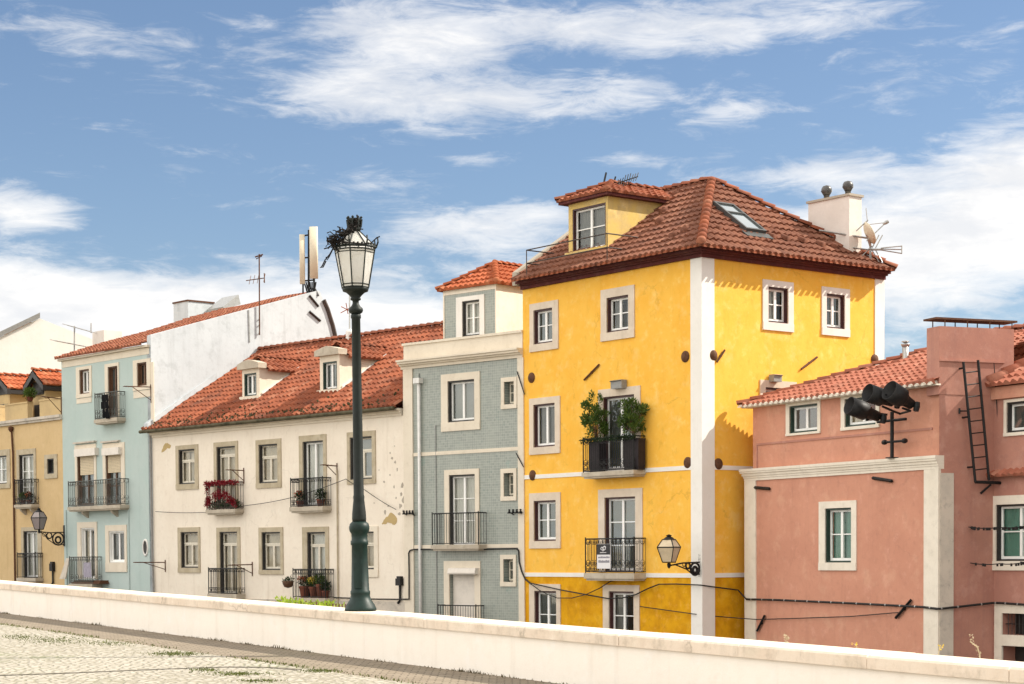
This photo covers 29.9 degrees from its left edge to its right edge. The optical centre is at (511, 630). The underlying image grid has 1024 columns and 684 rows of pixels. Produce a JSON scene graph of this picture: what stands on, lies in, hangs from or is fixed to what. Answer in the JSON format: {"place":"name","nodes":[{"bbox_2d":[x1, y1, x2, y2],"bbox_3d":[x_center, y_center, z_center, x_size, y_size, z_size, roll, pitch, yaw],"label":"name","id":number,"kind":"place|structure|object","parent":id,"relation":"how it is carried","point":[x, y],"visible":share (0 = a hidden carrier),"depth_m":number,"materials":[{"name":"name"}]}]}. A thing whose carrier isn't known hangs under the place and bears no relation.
{"place":"outdoors","nodes":[
{"label":"outdoors","id":0,"kind":"place"},
{"bbox_2d":[0,625,411,683],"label":"square paving","id":1,"kind":"structure","parent":0,"point":[34,660],"depth_m":24.59,"materials":[{"name":"stone"}]},
{"bbox_2d":[0,666,300,675],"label":"paving row","id":2,"kind":"object","parent":1,"relation":"on","point":[165,668],"visible":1,"depth_m":24.05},
{"bbox_2d":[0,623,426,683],"bbox_3d":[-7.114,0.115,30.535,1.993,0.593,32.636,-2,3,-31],"label":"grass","id":3,"kind":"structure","parent":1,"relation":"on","point":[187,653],"depth_m":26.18,"materials":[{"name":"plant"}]},
{"bbox_2d":[0,613,557,683],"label":"paving gutter","id":4,"kind":"object","parent":1,"relation":"on","point":[391,671],"visible":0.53,"depth_m":26.80,"materials":[{"name":"stone"}]},
{"bbox_2d":[0,611,563,683],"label":"wall foot weeds","id":5,"kind":"object","parent":4,"relation":"on","point":[461,670],"depth_m":28.22,"materials":[{"name":"plant"}]},
{"bbox_2d":[0,0,1023,358],"label":"sky","id":6,"kind":"structure","parent":0,"point":[151,150],"materials":[{"name":"blue"}]},
{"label":"street","id":7,"kind":"structure","parent":0,"visible":0},
{"bbox_2d":[0,367,64,584],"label":"mustard house","id":8,"kind":"structure","parent":7,"relation":"on","point":[31,449],"depth_m":85.77,"materials":[{"name":"yellow paint"}]},
{"bbox_2d":[0,449,10,488],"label":"window","id":9,"kind":"structure","parent":8,"relation":"in","point":[5,471],"depth_m":87.41,"materials":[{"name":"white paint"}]},
{"bbox_2d":[16,448,36,504],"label":"balcony door","id":10,"kind":"structure","parent":8,"relation":"in","point":[30,459],"depth_m":86.04,"materials":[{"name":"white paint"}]},
{"bbox_2d":[22,386,37,401],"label":"flower pot","id":11,"kind":"object","parent":8,"relation":"on","point":[29,391],"visible":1,"depth_m":85.52,"materials":[{"name":"ceramic"}]},
{"bbox_2d":[21,527,41,577],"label":"balcony door","id":12,"kind":"structure","parent":8,"relation":"in","point":[34,539],"depth_m":85.99,"materials":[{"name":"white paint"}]},
{"bbox_2d":[31,508,64,545],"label":"wall lantern","id":13,"kind":"object","parent":8,"relation":"attached to","point":[38,518],"depth_m":82.55,"materials":[{"name":"black metal"}]},
{"bbox_2d":[44,454,57,478],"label":"small window","id":14,"kind":"structure","parent":8,"relation":"in","point":[50,464],"depth_m":84.21,"materials":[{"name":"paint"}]},
{"bbox_2d":[49,562,54,583],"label":"meter box","id":15,"kind":"object","parent":8,"relation":"attached to","point":[52,567],"visible":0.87,"depth_m":84.07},
{"bbox_2d":[0,313,92,375],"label":"house","id":16,"kind":"structure","parent":7,"relation":"on","point":[27,344],"depth_m":105.68,"materials":[{"name":"white paint"}]},
{"bbox_2d":[60,558,68,578],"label":"leaning board","id":17,"kind":"object","parent":7,"relation":"on","point":[64,571],"visible":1,"depth_m":82.79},
{"bbox_2d":[54,291,336,591],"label":"aqua house","id":18,"kind":"structure","parent":7,"relation":"on","point":[106,484],"depth_m":80.36,"materials":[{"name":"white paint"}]},
{"bbox_2d":[41,396,61,413],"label":"clothesline bracket","id":19,"kind":"object","parent":18,"relation":"attached to","point":[53,403],"visible":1,"depth_m":83.05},
{"bbox_2d":[50,323,94,350],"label":"antenna","id":20,"kind":"object","parent":18,"relation":"attached to","point":[74,344],"visible":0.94,"depth_m":84.81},
{"bbox_2d":[76,365,91,397],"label":"window","id":21,"kind":"structure","parent":18,"relation":"in","point":[83,377],"depth_m":81.92,"materials":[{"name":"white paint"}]},
{"bbox_2d":[74,443,96,505],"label":"balcony door","id":22,"kind":"structure","parent":18,"relation":"in","point":[78,477],"depth_m":82.04,"materials":[{"name":"stone"}]},
{"bbox_2d":[83,562,91,576],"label":"washing","id":23,"kind":"object","parent":18,"relation":"hanging from","point":[87,569],"visible":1,"depth_m":80.75,"materials":[{"name":"white fabric"}]},
{"bbox_2d":[77,522,97,578],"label":"balcony door","id":24,"kind":"structure","parent":18,"relation":"in","point":[89,526],"depth_m":82.22,"materials":[{"name":"white paint"}]},
{"bbox_2d":[101,394,109,418],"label":"washing","id":25,"kind":"object","parent":18,"relation":"hanging from","point":[104,403],"visible":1,"depth_m":79.37,"materials":[{"name":"black fabric"}]},
{"bbox_2d":[104,362,119,418],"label":"balcony door","id":26,"kind":"structure","parent":18,"relation":"in","point":[113,372],"depth_m":80.10,"materials":[{"name":"stone"}]},
{"bbox_2d":[102,442,125,504],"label":"balcony door","id":27,"kind":"structure","parent":18,"relation":"in","point":[121,474],"depth_m":80.22,"materials":[{"name":"stone"}]},
{"bbox_2d":[105,525,127,571],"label":"window","id":28,"kind":"structure","parent":18,"relation":"in","point":[120,531],"depth_m":80.24,"materials":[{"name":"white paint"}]},
{"bbox_2d":[123,384,150,399],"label":"clothesline bracket","id":29,"kind":"object","parent":18,"relation":"attached to","point":[140,386],"visible":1,"depth_m":77.25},
{"bbox_2d":[133,358,150,390],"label":"window","id":30,"kind":"structure","parent":18,"relation":"in","point":[137,364],"depth_m":78.28,"materials":[{"name":"stone"}]},
{"bbox_2d":[142,539,147,555],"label":"oval window","id":31,"kind":"structure","parent":18,"relation":"in","point":[145,543],"depth_m":78.26,"materials":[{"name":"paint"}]},
{"bbox_2d":[246,254,264,334],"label":"antenna","id":32,"kind":"object","parent":18,"relation":"attached to","point":[259,256],"visible":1,"depth_m":80.70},
{"bbox_2d":[299,227,318,295],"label":"panel antenna","id":33,"kind":"object","parent":18,"relation":"attached to","point":[312,235],"visible":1,"depth_m":82.67,"materials":[{"name":"beige plastic"}]},
{"bbox_2d":[139,320,442,611],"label":"white house","id":34,"kind":"structure","parent":7,"relation":"on","point":[275,422],"depth_m":72.19,"materials":[{"name":"beige paint"}]},
{"bbox_2d":[133,560,165,571],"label":"clothesline bracket","id":35,"kind":"object","parent":34,"relation":"attached to","point":[153,565],"visible":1,"depth_m":76.86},
{"bbox_2d":[175,444,198,489],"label":"window","id":36,"kind":"structure","parent":34,"relation":"in","point":[188,483],"depth_m":76.11,"materials":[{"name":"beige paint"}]},
{"bbox_2d":[177,527,200,572],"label":"window","id":37,"kind":"structure","parent":34,"relation":"in","point":[193,533],"depth_m":76.15,"materials":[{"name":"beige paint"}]},
{"bbox_2d":[203,479,240,509],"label":"flower drape","id":38,"kind":"object","parent":34,"relation":"hanging from","point":[209,501],"visible":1,"depth_m":73.58,"materials":[{"name":"red plant"}]},
{"bbox_2d":[213,441,238,507],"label":"balcony door","id":39,"kind":"structure","parent":34,"relation":"in","point":[230,453],"depth_m":74.21,"materials":[{"name":"beige paint"}]},
{"bbox_2d":[216,527,240,593],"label":"balcony door","id":40,"kind":"structure","parent":34,"relation":"in","point":[233,545],"depth_m":74.30,"materials":[{"name":"beige paint"}]},
{"bbox_2d":[227,468,243,483],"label":"clothesline bracket","id":41,"kind":"object","parent":34,"relation":"attached to","point":[233,470],"visible":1,"depth_m":72.94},
{"bbox_2d":[228,562,252,575],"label":"clothesline bracket","id":42,"kind":"object","parent":34,"relation":"attached to","point":[243,568],"visible":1,"depth_m":72.62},
{"bbox_2d":[244,373,256,395],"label":"dormer window","id":43,"kind":"structure","parent":34,"relation":"in","point":[249,379],"depth_m":75.01,"materials":[{"name":"white paint"}]},
{"bbox_2d":[255,438,281,488],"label":"window","id":44,"kind":"structure","parent":34,"relation":"in","point":[270,464],"depth_m":72.13,"materials":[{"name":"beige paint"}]},
{"bbox_2d":[258,527,283,573],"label":"window","id":45,"kind":"structure","parent":34,"relation":"in","point":[272,560],"depth_m":72.20,"materials":[{"name":"beige paint"}]},
{"bbox_2d":[155,479,395,512],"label":"wire","id":46,"kind":"object","parent":34,"relation":"attached to","point":[274,501],"visible":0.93,"depth_m":71.51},
{"bbox_2d":[282,574,293,587],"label":"hanging basket","id":47,"kind":"object","parent":34,"relation":"hanging from","point":[287,583],"visible":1,"depth_m":70.28,"materials":[{"name":"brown wood"}]},
{"bbox_2d":[294,489,304,506],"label":"flower pot","id":48,"kind":"object","parent":34,"relation":"on","point":[299,494],"visible":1,"depth_m":70.11,"materials":[{"name":"ceramic"}]},
{"bbox_2d":[297,576,310,597],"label":"flower pot","id":49,"kind":"object","parent":34,"relation":"on","point":[301,588],"visible":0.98,"depth_m":70.03,"materials":[{"name":"ceramic"}]},
{"bbox_2d":[306,575,318,597],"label":"flower pot","id":50,"kind":"object","parent":34,"relation":"on","point":[312,589],"visible":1,"depth_m":69.66,"materials":[{"name":"ceramic"}]},
{"bbox_2d":[299,434,326,505],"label":"balcony door","id":51,"kind":"structure","parent":34,"relation":"in","point":[318,449],"depth_m":70.27,"materials":[{"name":"white paint"}]},
{"bbox_2d":[302,526,329,597],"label":"balcony door","id":52,"kind":"structure","parent":34,"relation":"in","point":[315,545],"depth_m":70.31,"materials":[{"name":"beige paint"}]},
{"bbox_2d":[314,573,324,597],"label":"flower pot","id":53,"kind":"object","parent":34,"relation":"on","point":[317,585],"visible":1,"depth_m":69.40,"materials":[{"name":"ceramic"}]},
{"bbox_2d":[314,488,327,505],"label":"flower pot","id":54,"kind":"object","parent":34,"relation":"on","point":[317,499],"visible":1,"depth_m":69.22,"materials":[{"name":"ceramic"}]},
{"bbox_2d":[320,580,330,597],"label":"flower pot","id":55,"kind":"object","parent":34,"relation":"on","point":[327,585],"visible":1,"depth_m":69.18,"materials":[{"name":"ceramic"}]},
{"bbox_2d":[323,361,336,389],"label":"dormer window","id":56,"kind":"structure","parent":34,"relation":"in","point":[329,368],"depth_m":71.08,"materials":[{"name":"white paint"}]},
{"bbox_2d":[341,296,351,339],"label":"antenna","id":57,"kind":"object","parent":34,"relation":"attached to","point":[348,331],"visible":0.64,"depth_m":76.41,"materials":[{"name":"white metal"}]},
{"bbox_2d":[347,430,375,484],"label":"window","id":58,"kind":"structure","parent":34,"relation":"in","point":[369,442],"depth_m":67.90,"materials":[{"name":"beige paint"}]},
{"bbox_2d":[350,526,378,576],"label":"window","id":59,"kind":"structure","parent":34,"relation":"in","point":[372,536],"depth_m":67.70,"materials":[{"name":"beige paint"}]},
{"bbox_2d":[395,576,403,603],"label":"meter box","id":60,"kind":"object","parent":34,"relation":"attached to","point":[399,581],"visible":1,"depth_m":66.45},
{"bbox_2d":[395,259,524,621],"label":"tiled house","id":61,"kind":"structure","parent":7,"relation":"on","point":[463,433],"depth_m":64.60,"materials":[{"name":"tile"}]},
{"bbox_2d":[333,548,530,599],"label":"cable","id":62,"kind":"object","parent":61,"relation":"attached to","point":[517,549],"visible":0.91,"depth_m":66.09,"materials":[{"name":"rubber"}]},
{"bbox_2d":[441,371,480,431],"bbox_3d":[-1.664,-7.667,64.334,1.814,1.920,0.240,2,3,43],"label":"window","id":63,"kind":"structure","parent":61,"relation":"in","point":[462,397],"depth_m":64.38,"materials":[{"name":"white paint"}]},
{"bbox_2d":[444,468,479,544],"bbox_3d":[-1.590,-4.133,64.487,1.629,2.571,0.306,2,3,43],"label":"balcony door","id":64,"kind":"structure","parent":61,"relation":"in","point":[462,493],"depth_m":64.68,"materials":[{"name":"white paint"}]},
{"bbox_2d":[456,294,484,336],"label":"window","id":65,"kind":"structure","parent":61,"relation":"in","point":[470,315],"depth_m":66.11,"materials":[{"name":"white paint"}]},
{"bbox_2d":[500,468,516,500],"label":"small window","id":66,"kind":"structure","parent":61,"relation":"in","point":[512,478],"depth_m":62.98,"materials":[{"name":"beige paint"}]},
{"bbox_2d":[500,555,516,585],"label":"small window","id":67,"kind":"structure","parent":61,"relation":"in","point":[512,564],"depth_m":63.16,"materials":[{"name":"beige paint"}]},
{"bbox_2d":[501,376,516,408],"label":"small window","id":68,"kind":"structure","parent":61,"relation":"in","point":[513,387],"depth_m":62.87,"materials":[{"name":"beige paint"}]},
{"bbox_2d":[507,509,522,514],"bbox_3d":[0.135,-3.876,62.604,0.667,0.199,0.201,2,3,43],"label":"insulator rail","id":69,"kind":"object","parent":61,"relation":"attached to","point":[512,512],"visible":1,"depth_m":62.58,"materials":[{"name":"black metal"}]},
{"bbox_2d":[511,176,898,638],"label":"yellow house","id":70,"kind":"structure","parent":7,"relation":"on","point":[691,312],"depth_m":58.43,"materials":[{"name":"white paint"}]},
{"bbox_2d":[529,300,558,351],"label":"window","id":71,"kind":"structure","parent":70,"relation":"in","point":[545,321],"depth_m":61.49,"materials":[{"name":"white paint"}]},
{"bbox_2d":[529,396,560,454],"bbox_3d":[1.148,-6.573,61.572,0.321,1.809,1.558,-2,3,-38],"label":"window","id":72,"kind":"structure","parent":70,"relation":"in","point":[551,412],"depth_m":61.65,"materials":[{"name":"white paint"}]},
{"bbox_2d":[529,492,560,548],"bbox_3d":[1.126,-3.539,61.681,0.240,1.785,1.582,-2,3,-38],"label":"window","id":73,"kind":"structure","parent":70,"relation":"in","point":[547,521],"depth_m":61.74,"materials":[{"name":"white paint"}]},
{"bbox_2d":[529,584,560,624],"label":"window","id":74,"kind":"structure","parent":70,"relation":"in","point":[544,608],"depth_m":61.96,"materials":[{"name":"white paint"}]},
{"bbox_2d":[528,581,610,597],"bbox_3d":[1.936,-1.337,60.367,0.030,0.662,4.619,-2,3,-38],"label":"cable","id":75,"kind":"object","parent":70,"relation":"attached to","point":[572,597],"visible":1,"depth_m":60.16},
{"bbox_2d":[573,202,605,250],"bbox_3d":[2.530,-12.660,60.465,0.257,1.382,1.612,-2,3,-38],"label":"dormer window","id":76,"kind":"structure","parent":70,"relation":"in","point":[592,218],"depth_m":60.60,"materials":[{"name":"white paint"}]},
{"bbox_2d":[579,389,610,471],"bbox_3d":[2.561,-6.173,59.161,0.951,2.572,1.039,0,2,-2],"label":"potted shrub","id":77,"kind":"object","parent":70,"relation":"on","point":[589,420],"visible":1,"depth_m":59.02,"materials":[{"name":"green plant"}]},
{"bbox_2d":[597,544,610,568],"bbox_3d":[2.795,-2.272,58.598,0.051,0.750,0.622,-2,3,-38],"label":"notice board","id":78,"kind":"object","parent":70,"relation":"attached to","point":[603,556],"visible":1,"depth_m":58.58,"materials":[{"name":"plastic"}]},
{"bbox_2d":[579,432,635,444],"bbox_3d":[2.917,-5.855,58.407,0.284,0.306,2.637,-2,3,-38],"label":"garland","id":79,"kind":"object","parent":70,"relation":"attached to","point":[600,439],"visible":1,"depth_m":58.44,"materials":[{"name":"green plant"}]},
{"bbox_2d":[600,285,634,341],"bbox_3d":[3.321,-9.681,58.640,0.322,1.577,1.555,-2,3,-38],"label":"window","id":80,"kind":"structure","parent":70,"relation":"in","point":[606,300],"depth_m":58.70,"materials":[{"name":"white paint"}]},
{"bbox_2d":[598,385,640,468],"bbox_3d":[3.353,-6.170,58.715,0.225,2.504,1.946,-2,3,-38],"label":"balcony door","id":81,"kind":"structure","parent":70,"relation":"in","point":[610,403],"depth_m":59.02,"materials":[{"name":"white paint"}]},
{"bbox_2d":[598,488,642,570],"bbox_3d":[3.390,-3.073,58.819,0.225,2.543,2.041,-2,3,-38],"label":"balcony door","id":82,"kind":"structure","parent":70,"relation":"in","point":[624,512],"depth_m":58.85,"materials":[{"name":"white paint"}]},
{"bbox_2d":[603,172,638,185],"bbox_3d":[3.456,-14.313,60.966,1.155,0.506,0.225,0,2,0],"label":"antenna","id":83,"kind":"object","parent":70,"relation":"attached to","point":[629,179],"visible":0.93,"depth_m":60.95,"materials":[{"name":"black metal"}]},
{"bbox_2d":[603,585,639,630],"bbox_3d":[3.454,-0.179,58.926,0.305,2.454,1.686,-2,3,-38],"label":"window","id":84,"kind":"structure","parent":70,"relation":"in","point":[615,614],"depth_m":59.18,"materials":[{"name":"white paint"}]},
{"bbox_2d":[615,397,650,469],"bbox_3d":[3.648,-5.944,57.726,0.795,2.212,1.254,-2,3,-38],"label":"potted shrub","id":85,"kind":"object","parent":70,"relation":"on","point":[628,422],"visible":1,"depth_m":57.61,"materials":[{"name":"green plant"}]},
{"bbox_2d":[531,583,745,598],"bbox_3d":[3.319,-1.217,58.779,8.603,0.504,1.471,2,3,42],"label":"cable","id":86,"kind":"object","parent":70,"relation":"attached to","point":[643,590],"visible":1,"depth_m":57.81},
{"bbox_2d":[657,534,700,576],"bbox_3d":[4.806,-2.173,55.614,0.629,1.230,1.530,1,3,40],"label":"wall lantern","id":87,"kind":"object","parent":70,"relation":"attached to","point":[668,547],"depth_m":55.17,"materials":[{"name":"glass"}]},
{"bbox_2d":[762,279,793,331],"bbox_3d":[7.904,-9.744,57.678,1.309,1.491,0.321,-2,3,-38],"label":"window","id":88,"kind":"structure","parent":70,"relation":"in","point":[768,286],"depth_m":57.69,"materials":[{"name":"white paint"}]},
{"bbox_2d":[760,380,796,394],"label":"window","id":89,"kind":"structure","parent":70,"relation":"in","point":[772,386],"depth_m":57.55,"materials":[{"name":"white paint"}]},
{"bbox_2d":[821,286,849,336],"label":"window","id":90,"kind":"structure","parent":70,"relation":"in","point":[835,307],"depth_m":59.23,"materials":[{"name":"white paint"}]},
{"bbox_2d":[819,229,901,261],"bbox_3d":[10.867,-12.000,59.850,2.604,1.028,0.070,0,2,0],"label":"antenna","id":91,"kind":"object","parent":70,"relation":"attached to","point":[870,249],"visible":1,"depth_m":59.84,"materials":[{"name":"metal"}]},
{"bbox_2d":[856,208,888,245],"bbox_3d":[11.210,-12.546,59.679,0.712,1.167,0.836,2,3,44],"label":"satellite dish","id":92,"kind":"object","parent":70,"relation":"attached to","point":[869,233],"visible":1,"depth_m":59.60,"materials":[{"name":"beige plastic"}]},
{"bbox_2d":[736,317,1023,661],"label":"pink house","id":93,"kind":"structure","parent":7,"relation":"on","point":[839,506],"depth_m":50.65,"materials":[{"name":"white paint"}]},
{"bbox_2d":[640,606,897,619],"bbox_3d":[7.433,-0.451,54.587,1.234,0.369,9.850,-2,3,-40],"label":"wire","id":94,"kind":"object","parent":93,"relation":"attached to","point":[776,618],"visible":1,"depth_m":54.78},
{"bbox_2d":[785,400,820,435],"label":"window","id":95,"kind":"structure","parent":93,"relation":"in","point":[803,419],"depth_m":54.30,"materials":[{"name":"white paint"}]},
{"bbox_2d":[818,500,856,570],"bbox_3d":[9.043,-2.610,52.740,0.321,1.902,1.624,-2,3,-29],"label":"window","id":96,"kind":"structure","parent":93,"relation":"in","point":[845,512],"depth_m":52.85,"materials":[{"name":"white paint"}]},
{"bbox_2d":[840,395,879,430],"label":"window","id":97,"kind":"structure","parent":93,"relation":"in","point":[852,423],"depth_m":52.33,"materials":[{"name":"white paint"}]},
{"bbox_2d":[844,381,919,458],"bbox_3d":[9.618,-5.459,49.793,1.446,1.910,1.883,-2,3,-29],"label":"floodlight mast","id":98,"kind":"object","parent":93,"relation":"on","point":[894,393],"visible":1,"depth_m":49.55,"materials":[{"name":"black metal"}]},
{"bbox_2d":[746,598,1023,609],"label":"cable","id":99,"kind":"object","parent":93,"relation":"attached to","point":[915,606],"visible":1,"depth_m":50.67,"materials":[{"name":"rubber"}]},
{"bbox_2d":[958,360,1000,493],"bbox_3d":[12.049,-5.223,49.317,1.283,3.424,0.287,-1,2,-21],"label":"ladder","id":100,"kind":"object","parent":93,"relation":"attached to","point":[983,432],"visible":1,"depth_m":49.14,"materials":[{"name":"black metal"}]},
{"bbox_2d":[969,526,1023,530],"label":"clothesline","id":101,"kind":"object","parent":93,"relation":"attached to","point":[998,528],"visible":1,"depth_m":48.75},
{"bbox_2d":[970,561,1023,566],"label":"clothesline","id":102,"kind":"object","parent":93,"relation":"attached to","point":[1010,564],"visible":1,"depth_m":48.63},
{"bbox_2d":[992,495,1023,569],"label":"window","id":103,"kind":"structure","parent":93,"relation":"in","point":[1010,543],"depth_m":49.46,"materials":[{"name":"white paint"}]},
{"bbox_2d":[1003,398,1023,436],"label":"window","id":104,"kind":"structure","parent":93,"relation":"in","point":[1015,410],"depth_m":49.12,"materials":[{"name":"white paint"}]},
{"bbox_2d":[1006,613,1023,661],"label":"doorway","id":105,"kind":"structure","parent":93,"relation":"in","point":[1019,618],"depth_m":49.56,"materials":[{"name":"paint"}]},
{"label":"ground","id":106,"kind":"structure","parent":0,"visible":0},
{"bbox_2d":[0,580,1023,683],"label":"parapet wall","id":107,"kind":"structure","parent":106,"relation":"on","point":[560,654],"depth_m":23.08,"materials":[{"name":"stone"}]},
{"bbox_2d":[275,595,324,604],"bbox_3d":[-3.330,0.012,29.767,0.448,1.149,1.335,-2,3,-42],"label":"shrub","id":108,"kind":"object","parent":107,"relation":"on","point":[284,600],"visible":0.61,"depth_m":29.69,"materials":[{"name":"green plant"}]},
{"bbox_2d":[314,599,345,607],"bbox_3d":[-2.646,0.081,28.772,0.421,1.121,0.863,-2,3,-32],"label":"shrub","id":109,"kind":"object","parent":107,"relation":"on","point":[329,603],"visible":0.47,"depth_m":28.89,"materials":[{"name":"green plant"}]},
{"bbox_2d":[332,215,378,610],"bbox_3d":[-2.164,-3.008,26.684,0.632,5.463,0.633,1,3,31],"label":"street lamp","id":110,"kind":"object","parent":107,"relation":"on","point":[354,263],"visible":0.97,"depth_m":26.61,"materials":[{"name":"metal"}]},
{"bbox_2d":[320,215,379,267],"bbox_3d":[-2.249,-5.352,26.379,0.781,0.745,0.508,-1,2,-18],"label":"twig tangle","id":111,"kind":"object","parent":110,"relation":"attached to","point":[344,233],"visible":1,"depth_m":26.33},
{"bbox_2d":[969,634,980,657],"bbox_3d":[4.177,0.221,17.335,0.123,0.390,0.053,-1,2,-9],"label":"weed","id":112,"kind":"object","parent":107,"relation":"on","point":[975,645],"visible":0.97,"depth_m":17.33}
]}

